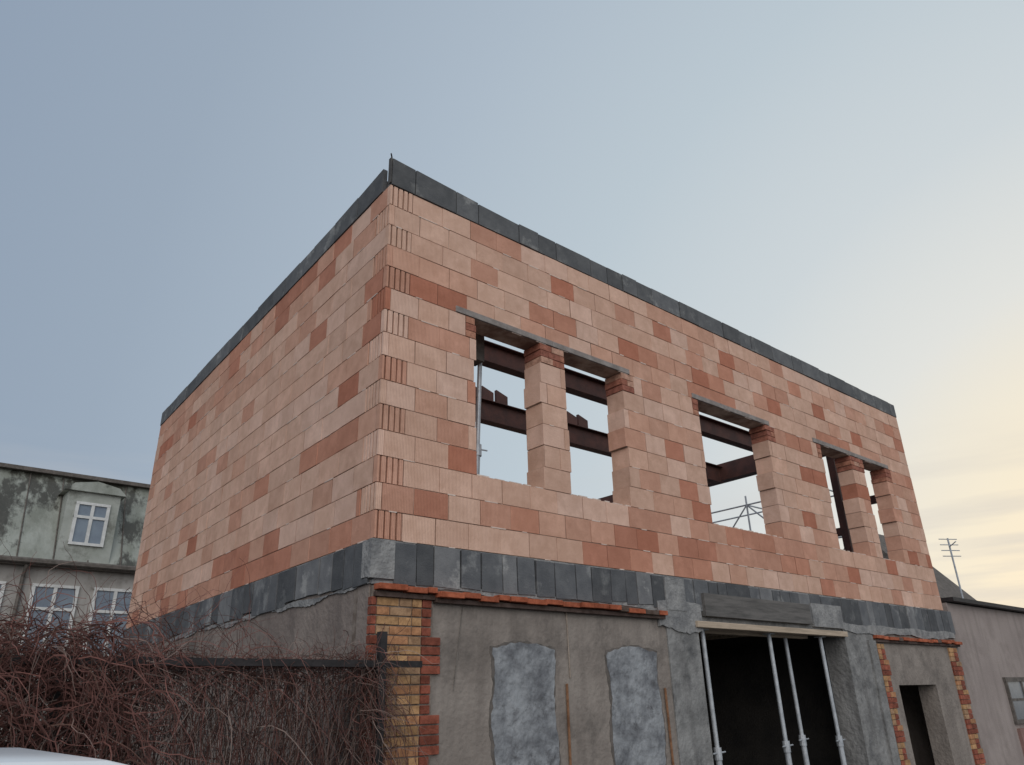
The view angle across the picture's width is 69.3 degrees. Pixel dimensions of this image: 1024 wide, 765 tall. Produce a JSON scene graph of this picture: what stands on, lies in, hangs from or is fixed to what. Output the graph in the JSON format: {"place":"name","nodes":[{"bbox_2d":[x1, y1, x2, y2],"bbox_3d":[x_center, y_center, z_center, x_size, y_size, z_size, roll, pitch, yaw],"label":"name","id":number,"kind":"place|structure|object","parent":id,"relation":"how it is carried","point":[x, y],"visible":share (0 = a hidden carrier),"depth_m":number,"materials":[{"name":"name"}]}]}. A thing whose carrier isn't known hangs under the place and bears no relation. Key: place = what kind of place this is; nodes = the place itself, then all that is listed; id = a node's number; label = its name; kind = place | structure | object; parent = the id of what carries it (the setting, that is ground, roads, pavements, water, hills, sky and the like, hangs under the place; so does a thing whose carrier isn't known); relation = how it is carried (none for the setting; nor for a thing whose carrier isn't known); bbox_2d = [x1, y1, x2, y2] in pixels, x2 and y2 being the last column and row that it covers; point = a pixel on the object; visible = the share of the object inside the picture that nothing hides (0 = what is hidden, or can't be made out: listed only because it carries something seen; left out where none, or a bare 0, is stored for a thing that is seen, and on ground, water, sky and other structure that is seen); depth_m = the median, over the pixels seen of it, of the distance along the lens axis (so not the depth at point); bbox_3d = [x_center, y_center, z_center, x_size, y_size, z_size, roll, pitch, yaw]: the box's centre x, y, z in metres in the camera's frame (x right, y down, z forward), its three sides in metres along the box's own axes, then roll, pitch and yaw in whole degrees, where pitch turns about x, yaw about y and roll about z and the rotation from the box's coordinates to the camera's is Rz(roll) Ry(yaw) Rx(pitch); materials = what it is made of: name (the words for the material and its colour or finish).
{"place":"outdoors","nodes":[
{"label":"outdoors","id":0,"kind":"place"},
{"bbox_2d":[0,748,126,764],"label":"parked car","id":1,"kind":"object","parent":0,"point":[16,756],"visible":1,"depth_m":2.00,"materials":[{"name":"white paint"}]},
{"bbox_2d":[0,0,1023,607],"label":"sky","id":2,"kind":"structure","parent":0,"point":[837,185],"materials":[{"name":"blue"}]},
{"bbox_2d":[843,534,975,599],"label":"distant house","id":3,"kind":"structure","parent":0,"point":[946,586],"depth_m":26.75,"materials":[{"name":"paint"}]},
{"bbox_2d":[939,538,963,597],"bbox_3d":[15.767,6.532,25.899,0.855,2.300,0.660,7,-25,-19],"label":"tv antenna","id":4,"kind":"object","parent":3,"relation":"attached to","point":[949,545],"visible":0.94,"depth_m":26.31,"materials":[{"name":"metal"}]},
{"label":"ground","id":5,"kind":"structure","parent":0,"visible":0},
{"bbox_2d":[0,564,134,756],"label":"walls","id":6,"kind":"structure","parent":5,"relation":"on","point":[117,580],"depth_m":21.32,"materials":[{"name":"grey paint"}]},
{"bbox_2d":[0,501,131,655],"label":"window frames","id":7,"kind":"structure","parent":6,"relation":"attached to","point":[71,542],"depth_m":21.82,"materials":[{"name":"white wood"}]},
{"bbox_2d":[0,504,131,654],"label":"window glass","id":8,"kind":"object","parent":7,"relation":"in","point":[80,530],"visible":0.36,"depth_m":21.84,"materials":[{"name":"grey glass"}]},
{"bbox_2d":[0,468,149,565],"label":"mansard roof","id":9,"kind":"structure","parent":6,"relation":"on","point":[38,534],"depth_m":22.22,"materials":[{"name":"grey metal"}]},
{"bbox_2d":[54,490,120,563],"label":"dormers","id":10,"kind":"object","parent":9,"relation":"attached to","point":[81,553],"visible":0.18,"depth_m":22.15,"materials":[{"name":"grey paint"}]},
{"bbox_2d":[59,482,126,500],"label":"dormer roofs","id":11,"kind":"structure","parent":10,"relation":"on","point":[97,488],"depth_m":22.60,"materials":[{"name":"grey metal"}]},
{"bbox_2d":[0,462,150,668],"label":"gutters","id":12,"kind":"object","parent":5,"relation":"on","point":[25,562],"visible":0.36,"depth_m":21.96,"materials":[{"name":"grey metal"}]},
{"bbox_2d":[0,631,421,764],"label":"wire fence","id":13,"kind":"object","parent":5,"relation":"on","point":[382,644],"visible":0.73,"depth_m":5.32,"materials":[{"name":"metal"}]},
{"bbox_2d":[344,585,432,764],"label":"pier mortar bed","id":14,"kind":"object","parent":5,"relation":"on","point":[372,590],"visible":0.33,"depth_m":6.22,"materials":[{"name":"grey concrete"}]},
{"bbox_2d":[373,582,962,646],"bbox_3d":[3.488,3.220,9.784,12.080,0.234,0.133,17,-30,-37],"label":"tile ledge","id":15,"kind":"object","parent":14,"relation":"attached to","point":[454,598],"visible":1,"depth_m":7.19,"materials":[{"name":"orange tile"}]},
{"bbox_2d":[360,596,439,764],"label":"corner brick pier","id":16,"kind":"structure","parent":5,"relation":"on","point":[424,689],"depth_m":6.17,"materials":[{"name":"brown brick"}]},
{"bbox_2d":[107,578,934,764],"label":"side plaster","id":17,"kind":"object","parent":5,"relation":"on","point":[330,617],"visible":0.04,"depth_m":7.48,"materials":[{"name":"grey paint"}]},
{"bbox_2d":[430,560,986,764],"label":"street plaster","id":18,"kind":"object","parent":5,"relation":"on","point":[461,710],"visible":0.54,"depth_m":7.33,"materials":[{"name":"grey paint"}]},
{"bbox_2d":[453,605,673,764],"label":"rusty pipes","id":19,"kind":"object","parent":18,"relation":"attached to","point":[568,725],"visible":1,"depth_m":7.20,"materials":[{"name":"metal"}]},
{"bbox_2d":[489,640,666,764],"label":"infilled windows","id":20,"kind":"structure","parent":18,"relation":"attached to","point":[522,723],"depth_m":7.08,"materials":[{"name":"grey concrete"}]},
{"bbox_2d":[700,629,725,764],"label":"steel prop","id":21,"kind":"object","parent":5,"relation":"on","point":[717,753],"visible":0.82,"depth_m":8.69,"materials":[{"name":"silver metal"}]},
{"bbox_2d":[699,635,840,764],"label":"room walls","id":22,"kind":"structure","parent":5,"relation":"on","point":[748,723],"depth_m":12.67,"materials":[{"name":"black"}]},
{"bbox_2d":[711,489,841,538],"bbox_3d":[5.713,6.167,18.513,1.046,6.230,6.047,17,-30,-37],"label":"scaffolding","id":23,"kind":"object","parent":5,"relation":"on","point":[746,505],"visible":0.06,"depth_m":18.71,"materials":[{"name":"metal"}]},
{"bbox_2d":[762,633,792,764],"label":"steel prop","id":24,"kind":"object","parent":5,"relation":"on","point":[786,744],"visible":1,"depth_m":9.55,"materials":[{"name":"silver metal"}]},
{"bbox_2d":[666,583,900,764],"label":"concrete frame","id":25,"kind":"object","parent":5,"relation":"on","point":[866,728],"visible":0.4,"depth_m":10.51,"materials":[{"name":"grey concrete"}]},
{"bbox_2d":[476,363,487,474],"bbox_3d":[-0.384,0.553,8.219,0.260,2.950,0.120,17,-30,-37],"label":"steel prop","id":26,"kind":"object","parent":25,"relation":"on","point":[479,449],"visible":0.39,"depth_m":8.29,"materials":[{"name":"grey metal"}]},
{"bbox_2d":[474,334,484,442],"bbox_3d":[-0.374,0.324,8.440,0.230,2.060,0.552,-8,-24,15],"label":"formwork bracket","id":27,"kind":"object","parent":26,"relation":"attached to","point":[480,354],"visible":0.25,"depth_m":8.54,"materials":[{"name":"black metal"}]},
{"bbox_2d":[126,185,942,628],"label":"block walls","id":28,"kind":"structure","parent":25,"relation":"on","point":[342,281],"depth_m":9.01,"materials":[{"name":"brick"}]},
{"bbox_2d":[127,215,939,628],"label":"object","id":29,"kind":"object","parent":28,"relation":"attached to","point":[551,425],"visible":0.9,"depth_m":9.29,"materials":[{"name":"brick"}]},
{"bbox_2d":[475,340,876,551],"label":"steel beams","id":30,"kind":"structure","parent":28,"relation":"on","point":[499,412],"depth_m":14.55,"materials":[{"name":"metal"}]},
{"bbox_2d":[465,316,892,483],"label":"bearing bricks","id":31,"kind":"object","parent":28,"relation":"on","point":[547,355],"visible":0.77,"depth_m":9.52,"materials":[{"name":"brick"}]},
{"bbox_2d":[455,306,887,468],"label":"lintels","id":32,"kind":"object","parent":31,"relation":"on","point":[491,321],"visible":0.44,"depth_m":9.20,"materials":[{"name":"concrete"}]},
{"bbox_2d":[129,214,942,627],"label":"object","id":33,"kind":"object","parent":25,"relation":"on","point":[519,342],"visible":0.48,"depth_m":9.20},
{"bbox_2d":[121,157,955,650],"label":"insulation bands","id":34,"kind":"object","parent":33,"relation":"on","point":[431,565],"visible":0.66,"depth_m":8.52,"materials":[{"name":"grey concrete"}]},
{"bbox_2d":[125,538,954,651],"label":"mortar smears","id":35,"kind":"object","parent":34,"relation":"attached to","point":[378,561],"visible":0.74,"depth_m":8.61,"materials":[{"name":"grey concrete"}]},
{"bbox_2d":[698,633,745,640],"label":"ceiling joists","id":36,"kind":"object","parent":25,"relation":"attached to","point":[712,636],"depth_m":11.83,"materials":[{"name":"wood"}]},
{"bbox_2d":[701,593,811,624],"bbox_3d":[3.247,2.979,9.711,2.450,0.270,0.065,17,-30,-37],"label":"shutter board","id":37,"kind":"object","parent":25,"relation":"attached to","point":[727,606],"visible":1,"depth_m":9.58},
{"bbox_2d":[783,638,809,764],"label":"steel prop","id":38,"kind":"object","parent":5,"relation":"on","point":[802,740],"visible":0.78,"depth_m":10.10,"materials":[{"name":"silver metal"}]},
{"bbox_2d":[695,621,847,638],"bbox_3d":[3.446,3.343,9.946,3.590,0.098,0.375,17,-30,-37],"label":"door timber beam","id":39,"kind":"structure","parent":38,"relation":"on","point":[720,628],"depth_m":9.73,"materials":[{"name":"beige wood"}]},
{"bbox_2d":[814,636,846,764],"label":"steel prop","id":40,"kind":"object","parent":5,"relation":"on","point":[839,740],"visible":1,"depth_m":10.32,"materials":[{"name":"silver metal"}]},
{"bbox_2d":[876,644,985,764],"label":"bay brick edging","id":41,"kind":"object","parent":5,"relation":"on","point":[961,689],"visible":1,"depth_m":12.48,"materials":[{"name":"brown brick"}]},
{"bbox_2d":[940,597,1023,764],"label":"neighbour garage","id":42,"kind":"structure","parent":5,"relation":"on","point":[989,636],"depth_m":14.03,"materials":[{"name":"paint"}]},
{"bbox_2d":[1002,677,1023,723],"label":"window frame","id":43,"kind":"structure","parent":42,"relation":"in","point":[1005,679],"depth_m":14.25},
{"bbox_2d":[1008,682,1023,719],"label":"window glass","id":44,"kind":"structure","parent":42,"relation":"in","point":[1015,688],"depth_m":14.42,"materials":[{"name":"grey glass"}]},
{"bbox_2d":[1017,728,1023,754],"bbox_3d":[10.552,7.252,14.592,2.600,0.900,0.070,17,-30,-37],"label":"metal door","id":45,"kind":"structure","parent":42,"relation":"in","point":[1020,731],"depth_m":13.93,"materials":[{"name":"brown paint"}]},
{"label":"pavement","id":46,"kind":"structure","parent":0,"visible":0},
{"bbox_2d":[0,542,438,764],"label":"dry creeper","id":47,"kind":"object","parent":46,"relation":"on","point":[78,703],"visible":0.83,"depth_m":4.86,"materials":[{"name":"brown plant"}]}
]}

